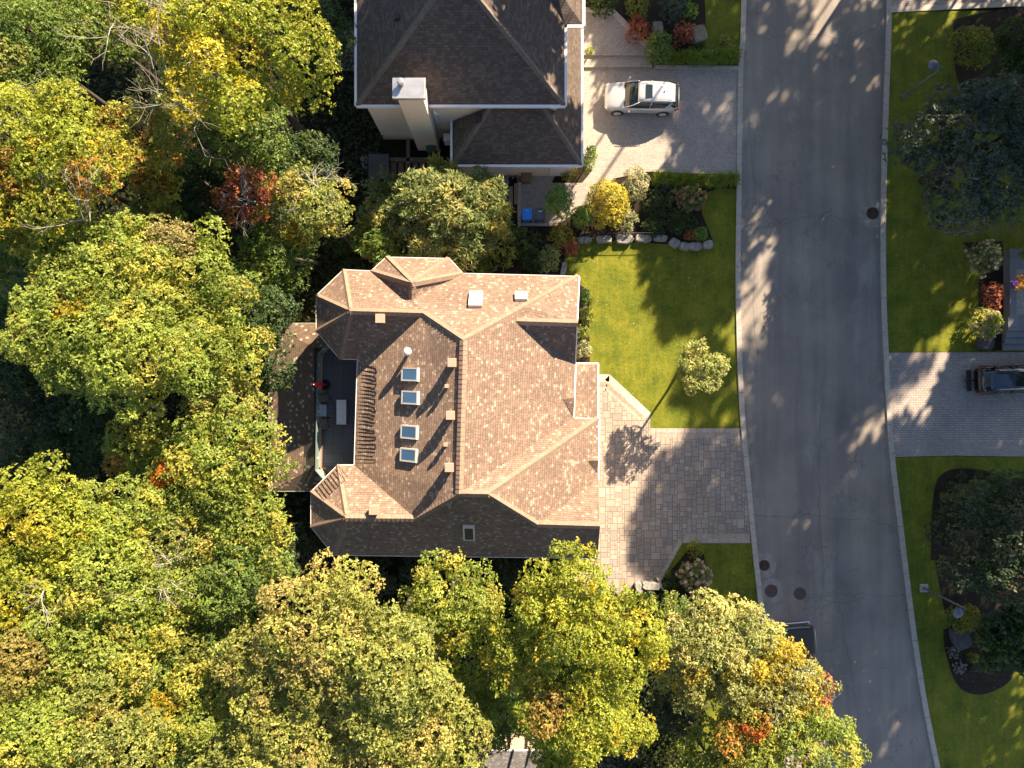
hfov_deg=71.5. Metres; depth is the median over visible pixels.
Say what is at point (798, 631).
black pickup
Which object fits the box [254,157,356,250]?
tree
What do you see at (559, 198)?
clipped cedar
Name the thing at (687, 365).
sapling
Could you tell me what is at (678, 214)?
shrub
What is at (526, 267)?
shrub
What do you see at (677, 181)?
daylily
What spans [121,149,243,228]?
tree
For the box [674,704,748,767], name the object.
tree
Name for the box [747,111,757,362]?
road crack
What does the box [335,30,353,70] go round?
paving slab
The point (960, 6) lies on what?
driveway edging
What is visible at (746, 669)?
tree
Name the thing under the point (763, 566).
manhole cover
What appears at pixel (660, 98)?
silver car
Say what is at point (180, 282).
tree
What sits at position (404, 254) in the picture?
shrub
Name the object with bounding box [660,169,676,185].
daylily
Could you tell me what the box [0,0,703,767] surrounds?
undergrowth
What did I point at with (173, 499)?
tree
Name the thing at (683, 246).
edging stone
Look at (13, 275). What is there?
tree
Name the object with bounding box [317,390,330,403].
terrace chair
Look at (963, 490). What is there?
shrub
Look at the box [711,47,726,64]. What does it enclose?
daylily
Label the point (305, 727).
tree
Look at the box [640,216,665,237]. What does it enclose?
shrub
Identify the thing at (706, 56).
daylily
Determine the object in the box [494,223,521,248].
shrub
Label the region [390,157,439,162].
garden beam
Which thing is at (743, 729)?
tree
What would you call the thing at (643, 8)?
shrub
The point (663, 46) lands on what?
boxwood
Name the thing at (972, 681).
fallen leaves
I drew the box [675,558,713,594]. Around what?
hydrangea
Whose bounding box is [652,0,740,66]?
lawn
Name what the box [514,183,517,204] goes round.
timber board
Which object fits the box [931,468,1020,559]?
bed edging
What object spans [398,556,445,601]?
tree
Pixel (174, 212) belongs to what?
tree
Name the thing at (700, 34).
boulder
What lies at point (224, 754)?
tree
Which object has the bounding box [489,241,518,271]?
sumac shoot
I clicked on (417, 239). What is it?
sumac
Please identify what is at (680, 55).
daylily
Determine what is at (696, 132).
driveway
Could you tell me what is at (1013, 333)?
porch steps
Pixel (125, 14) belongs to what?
tree
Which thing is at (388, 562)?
tree
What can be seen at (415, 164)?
timber board
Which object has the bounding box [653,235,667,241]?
edging stone
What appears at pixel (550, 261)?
variegated shrub
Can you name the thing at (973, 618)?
shrub
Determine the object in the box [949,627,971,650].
boulder
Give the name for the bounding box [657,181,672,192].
shrub
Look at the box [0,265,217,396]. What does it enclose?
tree
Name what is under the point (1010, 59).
conifer
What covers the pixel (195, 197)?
tree
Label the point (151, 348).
tree
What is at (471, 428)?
house
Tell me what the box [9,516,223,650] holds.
tree
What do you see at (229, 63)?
tree
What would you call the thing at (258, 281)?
tree
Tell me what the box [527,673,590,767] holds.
tree
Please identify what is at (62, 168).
tree
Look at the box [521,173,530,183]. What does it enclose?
composter
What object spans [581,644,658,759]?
tree
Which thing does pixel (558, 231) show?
shrub
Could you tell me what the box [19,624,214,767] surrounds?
tree
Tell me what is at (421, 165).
timber board
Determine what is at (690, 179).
daylily
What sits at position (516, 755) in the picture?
grey roofed house
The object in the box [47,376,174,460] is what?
tree
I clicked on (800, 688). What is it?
tree
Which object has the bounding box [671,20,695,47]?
shrub
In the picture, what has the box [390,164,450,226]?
sumac
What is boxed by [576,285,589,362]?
planting bed
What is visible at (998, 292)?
shrub
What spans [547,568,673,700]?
tree
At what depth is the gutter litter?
45.99 m
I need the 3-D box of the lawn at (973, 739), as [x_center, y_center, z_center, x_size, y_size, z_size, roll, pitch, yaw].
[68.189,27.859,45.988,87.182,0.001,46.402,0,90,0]
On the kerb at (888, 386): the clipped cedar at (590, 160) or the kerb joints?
the kerb joints
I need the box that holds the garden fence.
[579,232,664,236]
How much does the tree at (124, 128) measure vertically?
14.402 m
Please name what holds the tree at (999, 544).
on the planting bed at (980, 603)
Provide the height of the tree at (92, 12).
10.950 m
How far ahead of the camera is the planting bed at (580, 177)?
45.96 m
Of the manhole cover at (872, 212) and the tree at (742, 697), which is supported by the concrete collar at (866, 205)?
the manhole cover at (872, 212)
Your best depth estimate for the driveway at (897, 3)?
45.98 m
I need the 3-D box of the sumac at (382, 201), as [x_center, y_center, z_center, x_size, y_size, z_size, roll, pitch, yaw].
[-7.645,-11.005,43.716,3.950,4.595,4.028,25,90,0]
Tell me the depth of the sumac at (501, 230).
41.97 m
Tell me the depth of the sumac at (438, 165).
42.35 m
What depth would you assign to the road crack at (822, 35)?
46.00 m
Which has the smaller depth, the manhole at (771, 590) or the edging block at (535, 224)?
the edging block at (535, 224)
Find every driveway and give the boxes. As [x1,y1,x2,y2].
[517,68,737,225]
[576,374,750,597]
[889,352,1023,456]
[892,0,1023,6]
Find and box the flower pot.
[1010,275,1023,290]
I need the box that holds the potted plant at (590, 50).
[583,45,593,56]
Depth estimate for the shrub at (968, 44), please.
44.50 m
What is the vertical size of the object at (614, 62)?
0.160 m
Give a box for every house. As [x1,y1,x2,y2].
[268,255,599,558]
[354,0,584,175]
[469,732,542,767]
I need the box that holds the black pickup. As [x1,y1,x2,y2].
[778,621,822,715]
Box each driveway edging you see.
[653,65,737,69]
[892,1,1023,12]
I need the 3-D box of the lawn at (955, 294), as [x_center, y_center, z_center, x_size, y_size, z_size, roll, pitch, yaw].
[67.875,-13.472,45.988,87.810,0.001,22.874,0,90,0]
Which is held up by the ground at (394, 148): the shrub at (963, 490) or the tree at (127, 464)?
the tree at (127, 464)
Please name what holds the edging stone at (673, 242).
on the planting bed at (637, 205)
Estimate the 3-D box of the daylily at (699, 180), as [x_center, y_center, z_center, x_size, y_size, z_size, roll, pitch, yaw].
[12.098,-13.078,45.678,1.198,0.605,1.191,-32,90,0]
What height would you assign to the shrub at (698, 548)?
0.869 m
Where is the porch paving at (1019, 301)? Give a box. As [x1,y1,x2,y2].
[1016,269,1023,314]
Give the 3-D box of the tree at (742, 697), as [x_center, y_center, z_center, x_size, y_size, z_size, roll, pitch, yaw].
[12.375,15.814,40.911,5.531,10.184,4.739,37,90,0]
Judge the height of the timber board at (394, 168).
0.120 m
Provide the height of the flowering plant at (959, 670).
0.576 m
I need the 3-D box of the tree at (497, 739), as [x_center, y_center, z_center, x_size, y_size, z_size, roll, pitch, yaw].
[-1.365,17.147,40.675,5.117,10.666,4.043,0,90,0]
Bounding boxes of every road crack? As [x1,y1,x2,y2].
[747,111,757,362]
[772,30,869,38]
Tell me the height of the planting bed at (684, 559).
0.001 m
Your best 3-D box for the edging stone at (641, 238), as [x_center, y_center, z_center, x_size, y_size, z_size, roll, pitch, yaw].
[8.461,-9.371,45.799,1.100,0.402,0.500,3,90,0]
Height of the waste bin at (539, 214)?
1.069 m
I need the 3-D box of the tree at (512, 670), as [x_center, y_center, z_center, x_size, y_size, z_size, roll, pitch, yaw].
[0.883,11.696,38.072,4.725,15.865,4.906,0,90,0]
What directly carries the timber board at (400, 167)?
on the ground at (394, 148)
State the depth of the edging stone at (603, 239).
45.63 m
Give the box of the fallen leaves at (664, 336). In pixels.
[576,245,731,411]
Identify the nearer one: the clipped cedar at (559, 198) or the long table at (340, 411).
the long table at (340, 411)
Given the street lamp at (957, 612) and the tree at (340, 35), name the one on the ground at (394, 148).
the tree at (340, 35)
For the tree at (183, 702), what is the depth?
32.63 m
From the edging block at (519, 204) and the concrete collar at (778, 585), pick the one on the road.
the concrete collar at (778, 585)
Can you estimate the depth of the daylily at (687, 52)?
45.48 m
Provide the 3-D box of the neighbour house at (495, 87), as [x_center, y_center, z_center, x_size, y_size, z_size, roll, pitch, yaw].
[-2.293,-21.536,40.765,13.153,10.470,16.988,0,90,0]
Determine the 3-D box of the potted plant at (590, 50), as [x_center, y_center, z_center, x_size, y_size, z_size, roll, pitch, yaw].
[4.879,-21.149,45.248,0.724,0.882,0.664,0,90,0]
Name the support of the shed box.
on the ground at (394, 148)
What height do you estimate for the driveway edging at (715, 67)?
0.090 m
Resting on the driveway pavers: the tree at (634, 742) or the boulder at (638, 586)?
the boulder at (638, 586)
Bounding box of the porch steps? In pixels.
[1002,317,1023,349]
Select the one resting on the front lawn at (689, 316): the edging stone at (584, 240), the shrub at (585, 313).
the edging stone at (584, 240)
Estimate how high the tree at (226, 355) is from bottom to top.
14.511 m
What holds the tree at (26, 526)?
on the ground at (394, 148)
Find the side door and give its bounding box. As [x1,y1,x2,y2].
[549,168,564,175]
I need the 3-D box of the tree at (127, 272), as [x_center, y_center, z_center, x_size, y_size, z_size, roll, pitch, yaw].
[-18.215,-5.198,37.838,6.824,16.328,6.281,0,90,0]
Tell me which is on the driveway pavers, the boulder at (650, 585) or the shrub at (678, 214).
the boulder at (650, 585)
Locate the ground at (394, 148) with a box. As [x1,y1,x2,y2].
[0,0,1012,767]
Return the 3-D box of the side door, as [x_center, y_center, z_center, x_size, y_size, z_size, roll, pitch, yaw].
[2.833,-13.412,44.800,0.900,1.900,0.060,0,90,0]
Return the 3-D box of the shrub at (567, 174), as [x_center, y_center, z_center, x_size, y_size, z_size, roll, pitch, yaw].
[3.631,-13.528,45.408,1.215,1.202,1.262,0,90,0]
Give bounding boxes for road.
[741,0,934,767]
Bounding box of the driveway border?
[599,374,750,580]
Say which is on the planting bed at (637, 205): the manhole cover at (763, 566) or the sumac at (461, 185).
the sumac at (461, 185)
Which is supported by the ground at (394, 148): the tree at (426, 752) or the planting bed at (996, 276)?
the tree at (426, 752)
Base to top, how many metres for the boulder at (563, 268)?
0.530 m
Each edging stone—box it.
[577,236,591,243]
[596,236,611,243]
[616,234,633,244]
[634,234,651,242]
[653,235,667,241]
[668,237,680,248]
[679,242,689,250]
[689,242,702,250]
[702,240,712,248]
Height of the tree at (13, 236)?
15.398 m
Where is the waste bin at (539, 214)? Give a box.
[535,208,544,222]
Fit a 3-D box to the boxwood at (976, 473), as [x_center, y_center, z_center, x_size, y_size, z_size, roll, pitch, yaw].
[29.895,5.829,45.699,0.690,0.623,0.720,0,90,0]
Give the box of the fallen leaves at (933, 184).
[891,16,1019,325]
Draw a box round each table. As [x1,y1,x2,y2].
[319,405,327,415]
[336,400,349,423]
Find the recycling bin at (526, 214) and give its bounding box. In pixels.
[522,208,531,222]
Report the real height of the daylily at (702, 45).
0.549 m
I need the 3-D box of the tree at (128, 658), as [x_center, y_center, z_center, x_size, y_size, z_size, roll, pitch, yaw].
[-17.713,12.084,38.207,5.786,15.595,6.336,0,90,0]
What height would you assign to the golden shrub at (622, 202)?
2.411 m
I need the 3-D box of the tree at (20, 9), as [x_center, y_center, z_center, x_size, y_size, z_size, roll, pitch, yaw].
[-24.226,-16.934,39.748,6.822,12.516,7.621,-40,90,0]
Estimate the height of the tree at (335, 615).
16.829 m
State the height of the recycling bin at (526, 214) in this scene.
1.069 m
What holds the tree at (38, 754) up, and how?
on the ground at (394, 148)
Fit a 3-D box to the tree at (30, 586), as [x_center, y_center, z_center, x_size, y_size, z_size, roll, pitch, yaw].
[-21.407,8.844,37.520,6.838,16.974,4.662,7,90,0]
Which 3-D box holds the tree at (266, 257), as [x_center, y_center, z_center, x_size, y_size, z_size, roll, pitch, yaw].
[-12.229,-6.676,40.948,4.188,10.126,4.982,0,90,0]
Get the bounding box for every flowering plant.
[947,646,958,658]
[952,660,966,674]
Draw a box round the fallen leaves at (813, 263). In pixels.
[751,0,878,536]
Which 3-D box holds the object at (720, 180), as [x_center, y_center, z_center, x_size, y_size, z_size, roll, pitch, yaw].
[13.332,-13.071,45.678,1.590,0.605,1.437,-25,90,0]
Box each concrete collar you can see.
[758,553,775,577]
[761,578,782,603]
[858,199,880,227]
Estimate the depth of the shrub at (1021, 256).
44.96 m
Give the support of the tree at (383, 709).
on the ground at (394, 148)
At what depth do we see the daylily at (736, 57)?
45.51 m
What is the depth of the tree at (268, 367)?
38.43 m
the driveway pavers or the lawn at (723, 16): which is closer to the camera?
the driveway pavers
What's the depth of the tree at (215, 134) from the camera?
34.86 m
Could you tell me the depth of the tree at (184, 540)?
32.44 m
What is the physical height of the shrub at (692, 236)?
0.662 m
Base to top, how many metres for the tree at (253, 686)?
15.482 m
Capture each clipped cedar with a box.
[542,184,574,221]
[570,205,593,228]
[580,145,597,173]
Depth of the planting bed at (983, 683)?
45.97 m
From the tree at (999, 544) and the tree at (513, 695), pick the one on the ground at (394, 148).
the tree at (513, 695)
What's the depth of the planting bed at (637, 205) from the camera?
45.98 m
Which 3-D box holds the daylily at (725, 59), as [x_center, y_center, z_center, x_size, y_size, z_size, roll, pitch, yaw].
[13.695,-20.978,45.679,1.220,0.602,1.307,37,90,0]
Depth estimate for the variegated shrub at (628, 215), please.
45.17 m
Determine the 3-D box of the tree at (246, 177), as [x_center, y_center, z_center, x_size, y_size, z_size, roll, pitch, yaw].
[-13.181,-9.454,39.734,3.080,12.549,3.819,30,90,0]
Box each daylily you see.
[649,168,668,187]
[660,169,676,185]
[662,47,680,67]
[673,49,688,66]
[673,171,687,187]
[679,170,697,186]
[681,46,695,64]
[684,47,704,68]
[693,40,707,52]
[693,171,708,187]
[695,49,714,67]
[700,172,717,190]
[704,50,718,67]
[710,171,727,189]
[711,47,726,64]
[718,48,733,66]
[725,45,743,65]
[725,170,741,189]
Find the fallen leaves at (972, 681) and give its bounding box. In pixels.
[900,474,1018,767]
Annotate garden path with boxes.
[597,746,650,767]
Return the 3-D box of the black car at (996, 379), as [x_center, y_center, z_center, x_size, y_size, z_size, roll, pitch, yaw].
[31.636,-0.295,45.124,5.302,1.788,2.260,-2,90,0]
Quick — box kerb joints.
[735,50,935,755]
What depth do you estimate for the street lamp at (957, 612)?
42.67 m
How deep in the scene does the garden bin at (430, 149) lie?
44.95 m
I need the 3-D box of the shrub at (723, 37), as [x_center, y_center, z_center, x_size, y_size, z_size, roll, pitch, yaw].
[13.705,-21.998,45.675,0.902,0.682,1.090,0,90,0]
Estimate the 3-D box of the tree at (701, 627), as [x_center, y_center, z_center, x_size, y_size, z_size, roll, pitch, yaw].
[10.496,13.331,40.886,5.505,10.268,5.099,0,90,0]
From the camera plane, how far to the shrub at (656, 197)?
45.27 m
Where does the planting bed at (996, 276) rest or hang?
on the lawn at (955, 294)
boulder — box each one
[560,262,566,275]
[634,581,642,592]
[641,580,659,589]
[651,21,662,38]
[656,577,663,590]
[689,25,707,45]
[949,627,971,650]
[975,337,994,349]
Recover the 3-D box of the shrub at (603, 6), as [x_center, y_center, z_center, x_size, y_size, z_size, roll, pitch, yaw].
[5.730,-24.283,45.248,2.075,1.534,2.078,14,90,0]
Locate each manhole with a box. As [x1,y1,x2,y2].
[765,584,777,596]
[794,587,805,599]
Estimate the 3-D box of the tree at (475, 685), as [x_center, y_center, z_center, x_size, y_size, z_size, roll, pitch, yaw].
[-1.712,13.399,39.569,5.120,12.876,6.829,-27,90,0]
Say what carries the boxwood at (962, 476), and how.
on the planting bed at (980, 603)
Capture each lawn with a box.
[564,189,740,427]
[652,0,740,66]
[659,544,785,767]
[886,11,1023,351]
[895,456,1023,767]
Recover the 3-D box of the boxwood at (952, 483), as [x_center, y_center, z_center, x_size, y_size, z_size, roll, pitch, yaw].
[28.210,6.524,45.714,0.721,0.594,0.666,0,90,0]
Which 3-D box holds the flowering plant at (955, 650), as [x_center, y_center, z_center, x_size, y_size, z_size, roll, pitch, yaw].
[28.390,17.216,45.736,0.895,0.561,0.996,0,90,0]
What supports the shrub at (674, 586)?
on the planting bed at (684, 559)
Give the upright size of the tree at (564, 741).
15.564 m
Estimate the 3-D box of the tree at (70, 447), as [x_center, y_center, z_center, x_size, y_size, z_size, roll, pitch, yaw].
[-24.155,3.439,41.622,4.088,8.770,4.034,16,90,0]
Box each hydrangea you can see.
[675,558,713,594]
[676,183,707,213]
[963,239,1003,278]
[968,307,1005,338]
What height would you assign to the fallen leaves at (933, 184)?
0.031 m
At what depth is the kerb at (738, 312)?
45.89 m
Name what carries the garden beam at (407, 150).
on the timber board at (407, 167)
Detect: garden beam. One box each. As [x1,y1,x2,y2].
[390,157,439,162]
[406,139,409,164]
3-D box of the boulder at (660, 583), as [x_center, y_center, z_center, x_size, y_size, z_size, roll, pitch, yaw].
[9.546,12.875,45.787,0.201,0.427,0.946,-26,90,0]
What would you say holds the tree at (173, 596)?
on the ground at (394, 148)
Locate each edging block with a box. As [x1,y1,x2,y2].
[518,182,520,226]
[521,223,549,225]
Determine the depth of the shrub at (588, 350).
45.25 m
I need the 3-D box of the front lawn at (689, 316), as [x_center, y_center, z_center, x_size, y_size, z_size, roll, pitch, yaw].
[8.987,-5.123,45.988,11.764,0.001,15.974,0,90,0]
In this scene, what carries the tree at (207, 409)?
on the ground at (394, 148)
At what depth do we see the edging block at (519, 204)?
45.83 m
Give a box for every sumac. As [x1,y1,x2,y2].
[347,211,405,264]
[355,164,419,237]
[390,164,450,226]
[396,199,459,257]
[419,151,466,202]
[423,169,490,242]
[439,213,500,272]
[450,164,509,226]
[468,195,516,241]
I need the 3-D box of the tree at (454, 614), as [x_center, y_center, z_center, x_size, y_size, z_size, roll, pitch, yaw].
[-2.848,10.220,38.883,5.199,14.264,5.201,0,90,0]
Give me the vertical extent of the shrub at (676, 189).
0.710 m
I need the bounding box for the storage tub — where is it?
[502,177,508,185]
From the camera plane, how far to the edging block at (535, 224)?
45.86 m
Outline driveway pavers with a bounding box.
[576,382,749,606]
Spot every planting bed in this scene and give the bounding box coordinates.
[343,172,735,274]
[552,166,592,182]
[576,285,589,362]
[586,0,737,65]
[661,545,708,612]
[934,471,1023,645]
[943,623,1013,694]
[953,7,1023,120]
[963,241,1002,349]
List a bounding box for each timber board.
[391,162,396,176]
[398,162,403,176]
[405,162,410,173]
[412,162,417,175]
[420,162,424,171]
[508,186,512,206]
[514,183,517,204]
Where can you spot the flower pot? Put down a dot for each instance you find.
(1017, 283)
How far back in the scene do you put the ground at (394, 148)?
46.03 m
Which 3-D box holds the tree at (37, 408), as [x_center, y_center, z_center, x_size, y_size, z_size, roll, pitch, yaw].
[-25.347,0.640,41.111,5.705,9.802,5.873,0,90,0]
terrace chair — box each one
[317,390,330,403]
[317,417,331,429]
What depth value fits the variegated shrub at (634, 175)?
44.81 m
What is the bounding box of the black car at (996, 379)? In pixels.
[964,364,1023,394]
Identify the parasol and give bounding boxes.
[313,380,330,388]
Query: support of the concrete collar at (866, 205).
on the road
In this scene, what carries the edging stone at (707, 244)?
on the front lawn at (689, 316)
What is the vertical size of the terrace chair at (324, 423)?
0.997 m
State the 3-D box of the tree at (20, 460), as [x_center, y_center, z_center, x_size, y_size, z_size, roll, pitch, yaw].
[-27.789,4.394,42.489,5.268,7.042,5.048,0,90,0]
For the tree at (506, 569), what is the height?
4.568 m
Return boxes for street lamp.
[900,60,942,98]
[920,584,966,617]
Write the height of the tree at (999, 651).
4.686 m
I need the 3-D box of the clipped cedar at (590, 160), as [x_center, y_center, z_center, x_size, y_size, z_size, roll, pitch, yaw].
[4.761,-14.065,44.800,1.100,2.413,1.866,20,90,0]
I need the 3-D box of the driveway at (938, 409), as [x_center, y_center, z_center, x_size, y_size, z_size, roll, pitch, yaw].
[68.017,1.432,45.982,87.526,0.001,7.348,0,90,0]
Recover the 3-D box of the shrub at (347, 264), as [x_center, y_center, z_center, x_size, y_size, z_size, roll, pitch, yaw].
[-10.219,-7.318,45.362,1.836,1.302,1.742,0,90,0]
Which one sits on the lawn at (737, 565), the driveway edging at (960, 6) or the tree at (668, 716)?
the tree at (668, 716)
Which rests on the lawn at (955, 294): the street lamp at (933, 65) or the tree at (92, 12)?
the street lamp at (933, 65)
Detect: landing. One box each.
[583,13,650,55]
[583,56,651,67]
[1003,249,1023,317]
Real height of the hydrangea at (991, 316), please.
1.557 m
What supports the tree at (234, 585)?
on the ground at (394, 148)
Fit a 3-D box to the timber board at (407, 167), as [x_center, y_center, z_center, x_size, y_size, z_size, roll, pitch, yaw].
[-6.710,-13.902,45.918,0.360,0.120,1.100,0,90,0]
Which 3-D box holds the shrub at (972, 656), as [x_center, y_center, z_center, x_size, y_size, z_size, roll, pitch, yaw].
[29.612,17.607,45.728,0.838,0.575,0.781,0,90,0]
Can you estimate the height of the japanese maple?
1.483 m
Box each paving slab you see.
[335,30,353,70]
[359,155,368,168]
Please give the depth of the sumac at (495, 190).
41.70 m
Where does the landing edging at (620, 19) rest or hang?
on the landing at (604, 37)
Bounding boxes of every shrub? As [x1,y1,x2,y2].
[323,227,355,259]
[338,256,365,270]
[384,240,410,257]
[469,253,497,273]
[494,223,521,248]
[508,225,543,258]
[519,247,547,274]
[537,244,561,273]
[546,220,572,248]
[560,168,577,180]
[560,237,578,257]
[576,339,592,358]
[577,324,589,339]
[578,306,594,323]
[579,288,591,303]
[584,178,631,229]
[586,0,618,18]
[615,208,639,235]
[621,165,650,201]
[624,0,649,20]
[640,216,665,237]
[640,590,656,608]
[641,188,672,219]
[657,0,689,26]
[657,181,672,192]
[663,207,697,234]
[663,570,683,594]
[667,186,680,202]
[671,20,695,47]
[680,0,698,20]
[683,229,697,241]
[685,538,703,558]
[719,33,731,48]
[941,603,980,634]
[948,24,996,69]
[957,479,995,502]
[966,652,979,663]
[981,281,1005,312]
[1017,248,1023,259]
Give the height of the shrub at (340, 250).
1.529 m
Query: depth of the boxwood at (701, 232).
45.34 m
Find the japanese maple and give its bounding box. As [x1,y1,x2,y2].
[624,13,650,44]
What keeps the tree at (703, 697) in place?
on the lawn at (737, 565)
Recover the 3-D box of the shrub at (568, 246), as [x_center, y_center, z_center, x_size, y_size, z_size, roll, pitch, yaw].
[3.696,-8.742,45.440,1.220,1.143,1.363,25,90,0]
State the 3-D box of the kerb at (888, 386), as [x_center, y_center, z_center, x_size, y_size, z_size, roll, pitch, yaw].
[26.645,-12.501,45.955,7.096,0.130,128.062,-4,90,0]
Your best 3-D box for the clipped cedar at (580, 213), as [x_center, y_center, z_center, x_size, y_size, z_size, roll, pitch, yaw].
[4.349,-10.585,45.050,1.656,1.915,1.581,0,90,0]
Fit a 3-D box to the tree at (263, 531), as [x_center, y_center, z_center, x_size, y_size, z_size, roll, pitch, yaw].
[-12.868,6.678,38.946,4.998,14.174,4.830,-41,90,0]
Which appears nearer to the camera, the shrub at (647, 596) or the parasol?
the parasol
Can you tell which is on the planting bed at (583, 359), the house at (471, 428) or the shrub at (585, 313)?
the shrub at (585, 313)
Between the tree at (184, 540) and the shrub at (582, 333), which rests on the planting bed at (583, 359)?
the shrub at (582, 333)
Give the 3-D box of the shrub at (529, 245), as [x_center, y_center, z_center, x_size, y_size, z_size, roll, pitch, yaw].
[0.882,-9.092,45.318,2.209,1.398,1.947,-28,90,0]
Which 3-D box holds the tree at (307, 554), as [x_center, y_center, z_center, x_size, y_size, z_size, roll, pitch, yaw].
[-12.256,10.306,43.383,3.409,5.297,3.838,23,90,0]
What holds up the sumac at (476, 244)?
on the planting bed at (637, 205)
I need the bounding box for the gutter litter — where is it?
[741,9,920,700]
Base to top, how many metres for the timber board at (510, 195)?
0.200 m
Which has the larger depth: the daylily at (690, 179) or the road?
the road
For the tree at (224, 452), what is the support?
on the ground at (394, 148)
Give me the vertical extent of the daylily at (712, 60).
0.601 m
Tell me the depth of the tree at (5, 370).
36.11 m
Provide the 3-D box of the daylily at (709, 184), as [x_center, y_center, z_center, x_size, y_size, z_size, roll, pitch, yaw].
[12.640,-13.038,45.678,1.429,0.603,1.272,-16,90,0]
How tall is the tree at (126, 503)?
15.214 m
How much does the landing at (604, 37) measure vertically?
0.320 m
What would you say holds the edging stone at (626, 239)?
on the planting bed at (637, 205)
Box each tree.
[0,0,131,123]
[0,56,202,246]
[0,145,162,271]
[0,220,128,311]
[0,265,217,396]
[0,287,119,396]
[0,350,101,450]
[0,422,76,495]
[0,449,165,593]
[0,528,163,642]
[0,566,192,711]
[0,622,172,767]
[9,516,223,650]
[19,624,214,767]
[23,196,213,332]
[26,413,137,482]
[41,0,173,96]
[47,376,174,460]
[49,0,228,97]
[56,277,253,423]
[59,471,225,575]
[59,567,235,715]
[89,96,242,207]
[98,0,342,164]
[100,411,232,490]
[103,529,258,643]
[109,212,262,341]
[109,624,261,767]
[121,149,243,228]
[121,194,233,265]
[121,484,265,583]
[131,581,271,702]
[140,429,264,535]
[148,72,273,183]
[151,307,275,400]
[156,392,300,521]
[165,149,249,230]
[166,650,302,767]
[173,256,265,344]
[178,356,272,438]
[186,468,296,569]
[192,526,303,631]
[204,91,302,187]
[206,585,339,736]
[208,284,303,358]
[209,153,310,240]
[226,655,357,767]
[235,338,296,398]
[236,209,322,302]
[250,547,397,712]
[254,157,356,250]
[263,129,339,199]
[265,0,358,90]
[280,522,330,587]
[314,577,456,743]
[341,556,398,615]
[341,640,496,767]
[397,546,506,657]
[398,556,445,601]
[424,586,528,728]
[435,660,533,758]
[475,645,544,726]
[479,566,580,697]
[482,558,529,604]
[507,536,624,678]
[507,613,630,767]
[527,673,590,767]
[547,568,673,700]
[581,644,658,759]
[649,670,710,737]
[651,627,729,718]
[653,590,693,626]
[660,587,761,680]
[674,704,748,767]
[691,639,795,731]
[702,597,797,690]
[707,678,809,767]
[746,636,842,744]
[746,697,871,767]
[879,71,1023,237]
[924,469,1023,613]
[970,590,1023,677]
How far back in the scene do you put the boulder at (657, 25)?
45.40 m
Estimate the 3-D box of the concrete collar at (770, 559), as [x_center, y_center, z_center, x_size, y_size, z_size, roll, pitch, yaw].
[16.295,11.730,45.998,1.620,0.001,1.639,0,90,0]
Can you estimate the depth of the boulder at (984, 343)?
45.51 m
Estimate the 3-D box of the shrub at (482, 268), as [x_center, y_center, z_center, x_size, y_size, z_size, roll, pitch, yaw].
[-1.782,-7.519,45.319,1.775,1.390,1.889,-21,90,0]
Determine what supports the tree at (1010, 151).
on the lawn at (955, 294)
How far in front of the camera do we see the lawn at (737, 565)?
45.99 m
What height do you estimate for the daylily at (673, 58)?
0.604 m
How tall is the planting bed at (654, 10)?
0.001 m
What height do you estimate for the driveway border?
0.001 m
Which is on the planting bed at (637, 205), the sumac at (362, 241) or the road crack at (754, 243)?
the sumac at (362, 241)
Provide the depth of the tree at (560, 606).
29.98 m
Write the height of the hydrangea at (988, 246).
1.749 m
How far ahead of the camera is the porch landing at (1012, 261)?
45.38 m
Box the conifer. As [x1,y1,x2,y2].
[971,15,1023,83]
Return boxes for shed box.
[369,154,389,181]
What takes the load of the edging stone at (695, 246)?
on the front lawn at (689, 316)
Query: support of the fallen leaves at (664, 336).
on the front lawn at (689, 316)
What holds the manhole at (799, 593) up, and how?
on the road
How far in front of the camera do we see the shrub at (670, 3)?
45.10 m
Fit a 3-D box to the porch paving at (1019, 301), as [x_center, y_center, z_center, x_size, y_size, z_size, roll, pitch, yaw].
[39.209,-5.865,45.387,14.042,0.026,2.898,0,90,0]
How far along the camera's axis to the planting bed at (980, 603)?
45.97 m
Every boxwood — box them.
[643,30,673,66]
[693,227,707,241]
[945,481,956,489]
[955,470,967,481]
[972,469,983,479]
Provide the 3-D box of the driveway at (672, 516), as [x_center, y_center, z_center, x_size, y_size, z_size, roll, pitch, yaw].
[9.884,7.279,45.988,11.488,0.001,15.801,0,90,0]
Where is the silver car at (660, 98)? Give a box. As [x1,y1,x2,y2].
[604,77,679,116]
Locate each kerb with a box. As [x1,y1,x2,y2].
[735,0,789,767]
[880,0,939,767]
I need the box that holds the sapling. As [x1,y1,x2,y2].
[675,337,730,395]
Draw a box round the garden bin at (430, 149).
[426,145,435,155]
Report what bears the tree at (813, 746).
on the lawn at (737, 565)
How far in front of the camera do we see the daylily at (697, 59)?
45.49 m
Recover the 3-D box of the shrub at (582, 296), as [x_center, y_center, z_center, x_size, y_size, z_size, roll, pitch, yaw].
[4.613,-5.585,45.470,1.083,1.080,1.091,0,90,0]
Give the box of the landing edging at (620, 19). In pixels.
[585,7,652,53]
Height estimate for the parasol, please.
2.700 m
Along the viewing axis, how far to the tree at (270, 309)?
34.67 m
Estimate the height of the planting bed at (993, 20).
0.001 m
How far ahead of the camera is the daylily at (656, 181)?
45.50 m

